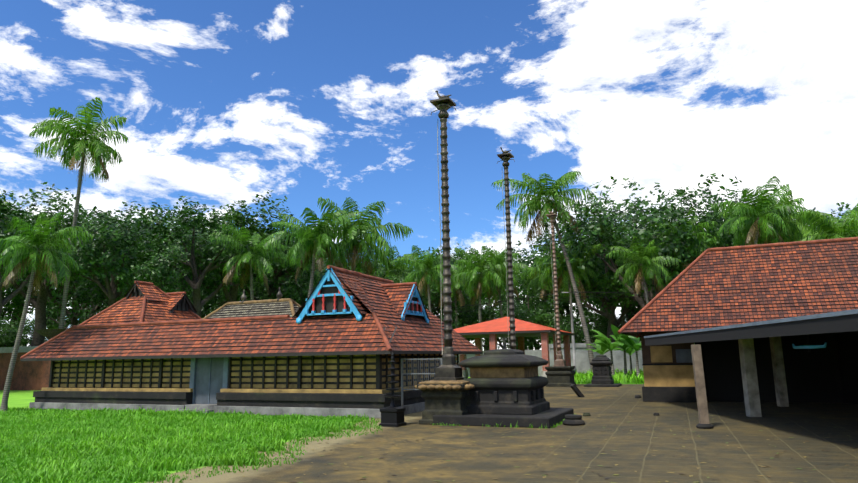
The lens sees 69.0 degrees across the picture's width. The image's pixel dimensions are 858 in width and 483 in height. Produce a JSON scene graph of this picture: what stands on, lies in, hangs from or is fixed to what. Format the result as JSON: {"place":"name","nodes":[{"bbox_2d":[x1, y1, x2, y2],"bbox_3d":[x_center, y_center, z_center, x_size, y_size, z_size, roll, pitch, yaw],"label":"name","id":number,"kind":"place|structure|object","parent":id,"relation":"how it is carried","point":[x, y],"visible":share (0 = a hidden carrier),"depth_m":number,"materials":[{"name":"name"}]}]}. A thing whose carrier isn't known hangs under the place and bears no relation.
{"place":"outdoors","nodes":[
{"label":"outdoors","id":0,"kind":"place"},
{"bbox_2d":[0,367,643,482],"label":"grass","id":1,"kind":"structure","parent":0,"point":[142,445],"depth_m":15.15,"materials":[{"name":"green plant"}]},
{"bbox_2d":[0,377,857,482],"bbox_3d":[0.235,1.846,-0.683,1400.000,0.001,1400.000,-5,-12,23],"label":"ground","id":2,"kind":"structure","parent":0,"point":[490,461],"depth_m":13.19,"materials":[{"name":"brown stone"}]},
{"bbox_2d":[0,200,12,229],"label":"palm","id":3,"kind":"object","parent":2,"relation":"on","point":[9,223],"visible":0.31,"depth_m":50.36,"materials":[{"name":"green plant"}]},
{"bbox_2d":[0,215,14,315],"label":"tree","id":4,"kind":"object","parent":2,"relation":"on","point":[4,224],"visible":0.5,"depth_m":49.59,"materials":[{"name":"green plant"}]},
{"bbox_2d":[0,319,31,346],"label":"tree","id":5,"kind":"object","parent":2,"relation":"on","point":[7,332],"visible":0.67,"depth_m":56.91,"materials":[{"name":"green plant"}]},
{"bbox_2d":[0,316,33,346],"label":"tree","id":6,"kind":"object","parent":2,"relation":"on","point":[11,341],"visible":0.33,"depth_m":58.76,"materials":[{"name":"green plant"}]},
{"bbox_2d":[0,234,34,329],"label":"tree","id":7,"kind":"object","parent":2,"relation":"on","point":[9,307],"visible":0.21,"depth_m":77.74,"materials":[{"name":"green plant"}]},
{"bbox_2d":[1,203,54,327],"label":"tree","id":8,"kind":"object","parent":2,"relation":"on","point":[18,314],"depth_m":85.11,"materials":[{"name":"green plant"}]},
{"bbox_2d":[1,318,55,346],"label":"tree","id":9,"kind":"object","parent":2,"relation":"on","point":[32,331],"visible":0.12,"depth_m":60.92,"materials":[{"name":"green plant"}]},
{"bbox_2d":[0,190,73,317],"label":"tree","id":10,"kind":"object","parent":2,"relation":"on","point":[25,279],"visible":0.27,"depth_m":48.88,"materials":[{"name":"green plant"}]},
{"bbox_2d":[11,313,71,339],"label":"tree","id":11,"kind":"object","parent":2,"relation":"on","point":[55,324],"visible":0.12,"depth_m":62.77,"materials":[{"name":"green plant"}]},
{"bbox_2d":[0,211,93,411],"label":"palm","id":12,"kind":"object","parent":2,"relation":"on","point":[23,253],"visible":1,"depth_m":27.24,"materials":[{"name":"green plant"}]},
{"bbox_2d":[0,182,115,345],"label":"tree","id":13,"kind":"object","parent":2,"relation":"on","point":[39,305],"visible":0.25,"depth_m":53.83,"materials":[{"name":"green plant"}]},
{"bbox_2d":[1,229,127,328],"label":"tree","id":14,"kind":"object","parent":2,"relation":"on","point":[75,314],"visible":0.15,"depth_m":58.17,"materials":[{"name":"green plant"}]},
{"bbox_2d":[29,97,128,328],"bbox_3d":[-28.739,-0.150,49.683,7.364,23.973,7.892,-5,-12,23],"label":"tall palm","id":15,"kind":"object","parent":2,"relation":"on","point":[96,146],"visible":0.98,"depth_m":50.87,"materials":[{"name":"green plant"}]},
{"bbox_2d":[0,188,160,328],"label":"tree","id":16,"kind":"object","parent":2,"relation":"on","point":[71,211],"visible":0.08,"depth_m":77.67,"materials":[{"name":"green plant"}]},
{"bbox_2d":[2,193,183,320],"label":"tree","id":17,"kind":"object","parent":2,"relation":"on","point":[51,289],"visible":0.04,"depth_m":78.54,"materials":[{"name":"green plant"}]},
{"bbox_2d":[84,305,107,318],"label":"tree","id":18,"kind":"object","parent":2,"relation":"on","point":[95,312],"depth_m":65.86,"materials":[{"name":"green plant"}]},
{"bbox_2d":[55,207,170,306],"bbox_3d":[-27.885,4.783,52.932,8.170,15.371,10.708,-1,-11,2],"label":"tree","id":19,"kind":"object","parent":2,"relation":"on","point":[108,263],"visible":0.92,"depth_m":51.53,"materials":[{"name":"green plant"}]},
{"bbox_2d":[45,206,222,311],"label":"tree","id":20,"kind":"object","parent":2,"relation":"on","point":[95,208],"depth_m":84.60,"materials":[{"name":"green plant"}]},
{"bbox_2d":[56,215,230,310],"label":"tree","id":21,"kind":"object","parent":2,"relation":"on","point":[138,260],"depth_m":87.65,"materials":[{"name":"green plant"}]},
{"bbox_2d":[110,225,189,297],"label":"tree","id":22,"kind":"object","parent":2,"relation":"on","point":[158,279],"visible":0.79,"depth_m":51.33,"materials":[{"name":"green plant"}]},
{"bbox_2d":[136,219,226,317],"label":"tree","id":23,"kind":"object","parent":2,"relation":"on","point":[214,305],"visible":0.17,"depth_m":70.82,"materials":[{"name":"green plant"}]},
{"bbox_2d":[92,205,290,316],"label":"tree","id":24,"kind":"object","parent":2,"relation":"on","point":[183,281],"visible":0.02,"depth_m":77.64,"materials":[{"name":"green plant"}]},
{"bbox_2d":[132,196,256,316],"bbox_3d":[-21.899,4.516,58.915,11.646,18.001,8.885,0,-11,-4],"label":"tree","id":25,"kind":"object","parent":2,"relation":"on","point":[196,283],"visible":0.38,"depth_m":57.74,"materials":[{"name":"green plant"}]},
{"bbox_2d":[124,205,306,313],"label":"tree","id":26,"kind":"object","parent":2,"relation":"on","point":[206,281],"visible":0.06,"depth_m":82.52,"materials":[{"name":"green plant"}]},
{"bbox_2d":[29,385,424,417],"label":"plinth","id":27,"kind":"structure","parent":2,"relation":"on","point":[336,402],"depth_m":23.26,"materials":[{"name":"stone"}]},
{"bbox_2d":[189,357,228,403],"bbox_3d":[-8.610,5.381,24.566,1.900,1.980,0.220,-5,-12,23],"label":"door","id":28,"kind":"structure","parent":27,"relation":"on","point":[208,379],"depth_m":24.57,"materials":[{"name":"grey wood"}]},
{"bbox_2d":[48,354,458,388],"bbox_3d":[-7.875,5.346,28.463,16.860,2.300,7.745,-5,-12,23],"label":"lattice","id":29,"kind":"object","parent":27,"relation":"on","point":[371,371],"visible":0.5,"depth_m":23.95,"materials":[{"name":"brown wood"}]},
{"bbox_2d":[20,268,481,358],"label":"roof","id":30,"kind":"structure","parent":29,"relation":"on","point":[286,334],"depth_m":24.48,"materials":[{"name":"tile"}]},
{"bbox_2d":[79,285,201,324],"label":"roof","id":31,"kind":"structure","parent":30,"relation":"attached to","point":[129,309],"depth_m":31.19,"materials":[{"name":"tile"}]},
{"bbox_2d":[123,281,164,301],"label":"roof gable","id":32,"kind":"structure","parent":31,"relation":"on","point":[139,288],"depth_m":31.95,"materials":[{"name":"red tile"}]},
{"bbox_2d":[167,292,196,313],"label":"roof gable","id":33,"kind":"structure","parent":31,"relation":"on","point":[179,301],"depth_m":32.89,"materials":[{"name":"red tile"}]},
{"bbox_2d":[20,327,482,360],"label":"fascia","id":34,"kind":"structure","parent":30,"relation":"attached to","point":[262,355],"depth_m":23.37,"materials":[{"name":"brown wood"}]},
{"bbox_2d":[202,298,300,318],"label":"roof","id":35,"kind":"structure","parent":30,"relation":"on","point":[284,306],"depth_m":27.91,"materials":[{"name":"grey tile"}]},
{"bbox_2d":[241,287,281,302],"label":"finials","id":36,"kind":"object","parent":35,"relation":"on","point":[278,296],"visible":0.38,"depth_m":27.97,"materials":[{"name":"grey metal"}]},
{"bbox_2d":[296,265,371,323],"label":"gable","id":37,"kind":"structure","parent":30,"relation":"on","point":[332,293],"depth_m":23.30,"materials":[{"name":"blue wood"}]},
{"bbox_2d":[353,282,429,322],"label":"gable","id":38,"kind":"structure","parent":30,"relation":"on","point":[405,298],"depth_m":25.77,"materials":[{"name":"red tile"}]},
{"bbox_2d":[173,190,297,301],"bbox_3d":[-18.498,4.340,62.587,10.465,19.647,13.716,-8,-13,34],"label":"tree","id":39,"kind":"object","parent":2,"relation":"on","point":[237,218],"visible":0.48,"depth_m":62.39,"materials":[{"name":"green plant"}]},
{"bbox_2d":[207,224,296,300],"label":"palm","id":40,"kind":"object","parent":2,"relation":"on","point":[261,263],"visible":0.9,"depth_m":56.78,"materials":[{"name":"green plant"}]},
{"bbox_2d":[215,203,326,299],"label":"tree","id":41,"kind":"object","parent":2,"relation":"on","point":[290,272],"visible":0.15,"depth_m":67.27,"materials":[{"name":"green plant"}]},
{"bbox_2d":[217,250,350,304],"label":"tree","id":42,"kind":"object","parent":2,"relation":"on","point":[255,285],"visible":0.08,"depth_m":75.25,"materials":[{"name":"green plant"}]},
{"bbox_2d":[256,259,366,304],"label":"tree","id":43,"kind":"object","parent":2,"relation":"on","point":[298,298],"visible":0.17,"depth_m":66.66,"materials":[{"name":"green plant"}]},
{"bbox_2d":[261,208,363,296],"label":"palm","id":44,"kind":"object","parent":2,"relation":"on","point":[313,240],"visible":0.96,"depth_m":46.74,"materials":[{"name":"green plant"}]},
{"bbox_2d":[0,342,642,389],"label":"walls","id":45,"kind":"structure","parent":2,"relation":"on","point":[30,375],"depth_m":49.61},
{"bbox_2d":[311,197,412,276],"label":"palm","id":46,"kind":"object","parent":2,"relation":"on","point":[352,246],"visible":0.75,"depth_m":49.57,"materials":[{"name":"green plant"}]},
{"bbox_2d":[355,247,401,282],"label":"tree","id":47,"kind":"object","parent":2,"relation":"on","point":[381,273],"visible":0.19,"depth_m":65.81,"materials":[{"name":"green plant"}]},
{"bbox_2d":[379,352,405,426],"bbox_3d":[-1.087,4.390,18.636,0.600,2.150,0.600,-5,-12,23],"label":"stone lamp","id":48,"kind":"object","parent":2,"relation":"on","point":[392,414],"visible":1,"depth_m":18.35,"materials":[{"name":"black stone"}]},
{"bbox_2d":[375,245,425,282],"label":"tree","id":49,"kind":"object","parent":2,"relation":"on","point":[396,268],"visible":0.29,"depth_m":68.56,"materials":[{"name":"green plant"}]},
{"bbox_2d":[401,358,441,406],"bbox_3d":[1.177,4.853,20.762,4.660,1.950,0.060,-5,-12,23],"label":"metal grille","id":50,"kind":"object","parent":2,"relation":"on","point":[411,373],"visible":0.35,"depth_m":21.55,"materials":[{"name":"grey metal"}]},
{"bbox_2d":[390,245,459,311],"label":"palm","id":51,"kind":"object","parent":2,"relation":"on","point":[433,273],"visible":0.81,"depth_m":62.30,"materials":[{"name":"green plant"}]},
{"bbox_2d":[383,267,470,321],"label":"tree","id":52,"kind":"object","parent":2,"relation":"on","point":[434,298],"visible":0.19,"depth_m":71.64,"materials":[{"name":"green plant"}]},
{"bbox_2d":[414,380,474,424],"bbox_3d":[0.632,4.919,19.218,1.843,1.270,1.836,-5,-12,23],"label":"flagpole base","id":53,"kind":"object","parent":2,"relation":"on","point":[445,397],"visible":0.77,"depth_m":18.65,"materials":[{"name":"grey stone"}]},
{"bbox_2d":[430,91,463,380],"bbox_3d":[0.547,-0.410,20.215,0.948,9.574,0.948,-5,-12,23],"label":"flagpole","id":54,"kind":"object","parent":2,"relation":"on","point":[448,369],"visible":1,"depth_m":19.96,"materials":[{"name":"grey metal"}]},
{"bbox_2d":[435,313,473,340],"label":"tree","id":55,"kind":"object","parent":2,"relation":"on","point":[458,323],"visible":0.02,"depth_m":69.98,"materials":[{"name":"green plant"}]},
{"bbox_2d":[420,278,490,326],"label":"tree","id":56,"kind":"object","parent":2,"relation":"on","point":[469,314],"visible":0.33,"depth_m":73.97,"materials":[{"name":"green plant"}]},
{"bbox_2d":[430,253,482,327],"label":"palm","id":57,"kind":"object","parent":2,"relation":"on","point":[458,289],"visible":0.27,"depth_m":71.09,"materials":[{"name":"green plant"}]},
{"bbox_2d":[428,243,491,301],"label":"tree","id":58,"kind":"object","parent":2,"relation":"on","point":[453,259],"depth_m":96.74,"materials":[{"name":"green plant"}]},
{"bbox_2d":[442,307,478,340],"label":"tree","id":59,"kind":"object","parent":2,"relation":"on","point":[467,321],"visible":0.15,"depth_m":73.73,"materials":[{"name":"green plant"}]},
{"bbox_2d":[451,247,520,354],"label":"palm","id":60,"kind":"object","parent":2,"relation":"on","point":[485,277],"visible":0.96,"depth_m":63.12,"materials":[{"name":"green plant"}]},
{"bbox_2d":[439,244,537,350],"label":"tree","id":61,"kind":"object","parent":2,"relation":"on","point":[513,251],"visible":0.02,"depth_m":93.74,"materials":[{"name":"green plant"}]},
{"bbox_2d":[460,276,523,322],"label":"tree","id":62,"kind":"object","parent":2,"relation":"on","point":[503,299],"visible":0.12,"depth_m":78.40,"materials":[{"name":"green plant"}]},
{"bbox_2d":[468,301,516,349],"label":"tree","id":63,"kind":"object","parent":2,"relation":"on","point":[490,312],"visible":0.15,"depth_m":73.33,"materials":[{"name":"green plant"}]},
{"bbox_2d":[461,246,528,348],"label":"palm","id":64,"kind":"object","parent":2,"relation":"on","point":[502,257],"visible":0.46,"depth_m":65.61,"materials":[{"name":"green plant"}]},
{"bbox_2d":[433,349,573,427],"bbox_3d":[2.400,4.492,19.617,3.500,2.200,3.500,-5,-12,23],"label":"stone altar","id":65,"kind":"object","parent":2,"relation":"on","point":[508,389],"visible":0.96,"depth_m":18.61,"materials":[{"name":"grey stone"}]},
{"bbox_2d":[497,147,515,348],"bbox_3d":[3.883,0.714,30.064,0.948,11.024,0.948,-5,-12,23],"label":"flagpole","id":66,"kind":"object","parent":2,"relation":"on","point":[505,156],"visible":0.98,"depth_m":30.05,"materials":[{"name":"grey metal"}]},
{"bbox_2d":[454,317,573,378],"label":"pavilion","id":67,"kind":"structure","parent":2,"relation":"on","point":[493,330],"depth_m":49.17,"materials":[{"name":"tile"}]},
{"bbox_2d":[473,301,555,349],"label":"tree","id":68,"kind":"object","parent":2,"relation":"on","point":[526,342],"visible":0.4,"depth_m":70.16,"materials":[{"name":"green plant"}]},
{"bbox_2d":[181,387,854,482],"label":"fallen leaves","id":69,"kind":"object","parent":2,"relation":"on","point":[591,448],"visible":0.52,"depth_m":12.71,"materials":[{"name":"brown plant"}]},
{"bbox_2d":[495,261,559,349],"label":"tree","id":70,"kind":"object","parent":2,"relation":"on","point":[542,306],"visible":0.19,"depth_m":73.36,"materials":[{"name":"green plant"}]},
{"bbox_2d":[483,254,583,318],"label":"tree","id":71,"kind":"object","parent":2,"relation":"on","point":[526,299],"visible":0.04,"depth_m":100.37,"materials":[{"name":"green plant"}]},
{"bbox_2d":[491,171,596,371],"bbox_3d":[11.034,2.707,57.709,9.726,20.190,8.852,-3,-11,13],"label":"palm","id":72,"kind":"object","parent":2,"relation":"on","point":[534,203],"visible":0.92,"depth_m":57.80,"materials":[{"name":"green plant"}]},
{"bbox_2d":[500,301,587,349],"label":"tree","id":73,"kind":"object","parent":2,"relation":"on","point":[536,312],"visible":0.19,"depth_m":72.91,"materials":[{"name":"green plant"}]},
{"bbox_2d":[433,288,658,371],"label":"wires","id":74,"kind":"object","parent":2,"relation":"on","point":[573,338],"visible":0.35,"depth_m":55.80,"materials":[{"name":"black"}]},
{"bbox_2d":[522,257,571,308],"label":"palm","id":75,"kind":"object","parent":2,"relation":"on","point":[526,276],"visible":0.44,"depth_m":73.21,"materials":[{"name":"green plant"}]},
{"bbox_2d":[546,209,566,366],"bbox_3d":[8.618,3.014,42.407,0.948,10.734,0.948,-5,-12,23],"label":"flagpole","id":76,"kind":"object","parent":2,"relation":"on","point":[559,361],"visible":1,"depth_m":42.16,"materials":[{"name":"brown metal"}]},
{"bbox_2d":[518,262,602,329],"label":"tree","id":77,"kind":"object","parent":2,"relation":"on","point":[566,306],"visible":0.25,"depth_m":77.10,"materials":[{"name":"green plant"}]},
{"bbox_2d":[545,366,575,386],"bbox_3d":[8.712,8.918,41.302,1.680,1.280,1.680,-5,-12,23],"label":"stone pedestal","id":78,"kind":"object","parent":2,"relation":"on","point":[560,376],"visible":0.92,"depth_m":40.62,"materials":[{"name":"grey stone"}]},
{"bbox_2d":[528,241,601,342],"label":"palm","id":79,"kind":"object","parent":2,"relation":"on","point":[562,276],"visible":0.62,"depth_m":59.67,"materials":[{"name":"green plant"}]},
{"bbox_2d":[522,309,608,348],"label":"tree","id":80,"kind":"object","parent":2,"relation":"on","point":[578,334],"visible":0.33,"depth_m":68.17,"materials":[{"name":"green plant"}]},
{"bbox_2d":[564,306,625,341],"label":"tree","id":81,"kind":"object","parent":2,"relation":"on","point":[596,326],"visible":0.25,"depth_m":71.47,"materials":[{"name":"green plant"}]},
{"bbox_2d":[503,213,691,328],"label":"tree","id":82,"kind":"object","parent":2,"relation":"on","point":[541,241],"visible":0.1,"depth_m":83.83,"materials":[{"name":"green plant"}]},
{"bbox_2d":[585,338,615,354],"bbox_3d":[14.850,9.962,52.828,2.918,3.481,2.923,1,-11,-13],"label":"banana","id":83,"kind":"object","parent":2,"relation":"on","point":[600,349],"visible":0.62,"depth_m":52.87,"materials":[{"name":"green plant"}]},
{"bbox_2d":[544,196,659,342],"bbox_3d":[17.641,4.501,63.471,12.267,18.381,13.769,-4,-11,17],"label":"tree","id":84,"kind":"object","parent":2,"relation":"on","point":[612,300],"visible":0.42,"depth_m":61.90,"materials":[{"name":"green plant"}]},
{"bbox_2d":[584,354,621,386],"bbox_3d":[11.179,8.317,40.313,2.100,2.020,2.100,-5,-12,23],"label":"stone pedestal","id":85,"kind":"object","parent":2,"relation":"on","point":[601,364],"visible":1,"depth_m":39.80,"materials":[{"name":"grey stone"}]},
{"bbox_2d":[592,330,623,375],"bbox_3d":[13.937,8.624,47.154,3.433,4.087,3.427,-7,-12,31],"label":"banana","id":86,"kind":"object","parent":2,"relation":"on","point":[605,342],"visible":0.9,"depth_m":47.04,"materials":[{"name":"green plant"}]},
{"bbox_2d":[562,384,659,425],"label":"stones","id":87,"kind":"object","parent":2,"relation":"on","point":[573,420],"visible":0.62,"depth_m":17.86,"materials":[{"name":"grey stone"}]},
{"bbox_2d":[597,324,628,376],"bbox_3d":[15.303,8.740,48.834,3.226,4.438,2.920,6,-13,-34],"label":"banana","id":88,"kind":"object","parent":2,"relation":"on","point":[615,336],"visible":0.4,"depth_m":48.55,"materials":[{"name":"green plant"}]},
{"bbox_2d":[586,258,649,326],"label":"tree","id":89,"kind":"object","parent":2,"relation":"on","point":[623,321],"visible":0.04,"depth_m":65.92,"materials":[{"name":"green plant"}]},
{"bbox_2d":[558,214,684,341],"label":"tree","id":90,"kind":"object","parent":2,"relation":"on","point":[631,311],"visible":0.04,"depth_m":67.89,"materials":[{"name":"green plant"}]},
{"bbox_2d":[613,347,641,374],"bbox_3d":[16.398,9.681,51.260,2.853,3.403,2.858,3,-11,-19],"label":"banana","id":91,"kind":"object","parent":2,"relation":"on","point":[630,350],"visible":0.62,"depth_m":51.13,"materials":[{"name":"green plant"}]},
{"bbox_2d":[619,334,641,376],"bbox_3d":[15.547,8.343,46.359,2.824,4.293,3.120,-3,-11,11],"label":"banana","id":92,"kind":"object","parent":2,"relation":"on","point":[632,342],"visible":0.5,"depth_m":46.51,"materials":[{"name":"green plant"}]},
{"bbox_2d":[605,236,681,303],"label":"palm","id":93,"kind":"object","parent":2,"relation":"on","point":[644,259],"visible":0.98,"depth_m":52.13,"materials":[{"name":"green plant"}]},
{"bbox_2d":[539,173,762,312],"bbox_3d":[20.598,3.953,59.846,21.843,18.294,21.876,3,-11,-22],"label":"tree","id":94,"kind":"object","parent":2,"relation":"on","point":[598,232],"visible":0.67,"depth_m":55.16,"materials":[{"name":"green plant"}]},
{"bbox_2d":[621,187,736,305],"bbox_3d":[24.705,3.820,61.016,10.425,18.601,11.702,-2,-11,7],"label":"tree","id":95,"kind":"object","parent":2,"relation":"on","point":[685,203],"visible":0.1,"depth_m":60.85,"materials":[{"name":"green plant"}]},
{"bbox_2d":[639,208,725,268],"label":"tree","id":96,"kind":"object","parent":2,"relation":"on","point":[702,234],"visible":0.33,"depth_m":54.97,"materials":[{"name":"green plant"}]},
{"bbox_2d":[691,345,713,428],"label":"pillar","id":97,"kind":"structure","parent":2,"relation":"on","point":[701,396],"depth_m":16.78,"materials":[{"name":"grey concrete"}]},
{"bbox_2d":[691,189,748,261],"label":"tree","id":98,"kind":"object","parent":2,"relation":"on","point":[733,196],"visible":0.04,"depth_m":63.58,"materials":[{"name":"green plant"}]},
{"bbox_2d":[709,196,799,247],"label":"tree","id":99,"kind":"object","parent":2,"relation":"on","point":[726,236],"visible":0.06,"depth_m":56.24,"materials":[{"name":"green plant"}]},
{"bbox_2d":[710,175,808,245],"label":"palm","id":100,"kind":"object","parent":2,"relation":"on","point":[757,210],"visible":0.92,"depth_m":44.07,"materials":[{"name":"green plant"}]},
{"bbox_2d":[738,336,788,416],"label":"pillars","id":101,"kind":"structure","parent":2,"relation":"on","point":[750,379],"depth_m":19.71,"materials":[{"name":"grey stone"}]},
{"bbox_2d":[644,309,857,345],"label":"awning","id":102,"kind":"object","parent":101,"relation":"on","point":[835,323],"visible":1,"depth_m":14.27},
{"bbox_2d":[719,186,832,244],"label":"palm","id":103,"kind":"object","parent":2,"relation":"on","point":[798,223],"visible":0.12,"depth_m":45.62,"materials":[{"name":"green plant"}]},
{"bbox_2d":[732,202,849,244],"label":"tree","id":104,"kind":"object","parent":2,"relation":"on","point":[840,209],"depth_m":55.43,"materials":[{"name":"green plant"}]},
{"bbox_2d":[786,203,857,241],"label":"tree","id":105,"kind":"object","parent":2,"relation":"on","point":[833,226],"visible":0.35,"depth_m":42.22,"materials":[{"name":"green plant"}]},
{"bbox_2d":[0,0,857,350],"label":"sky","id":106,"kind":"structure","parent":0,"point":[223,102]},
{"bbox_2d":[640,330,857,403],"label":"hall walls","id":107,"kind":"structure","parent":0,"point":[828,373],"depth_m":25.46,"materials":[{"name":"black paint"}]},
{"bbox_2d":[617,237,857,337],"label":"hall roof","id":108,"kind":"structure","parent":107,"relation":"on","point":[718,287],"depth_m":25.94,"materials":[{"name":"red tile"}]},
{"bbox_2d":[792,315,826,351],"bbox_3d":[8.910,2.165,14.697,0.100,0.870,1.526,-2,-11,5],"label":"balance","id":109,"kind":"object","parent":107,"relation":"attached to","point":[808,346],"visible":0.96,"depth_m":14.61,"materials":[{"name":"teal metal"}]}
]}

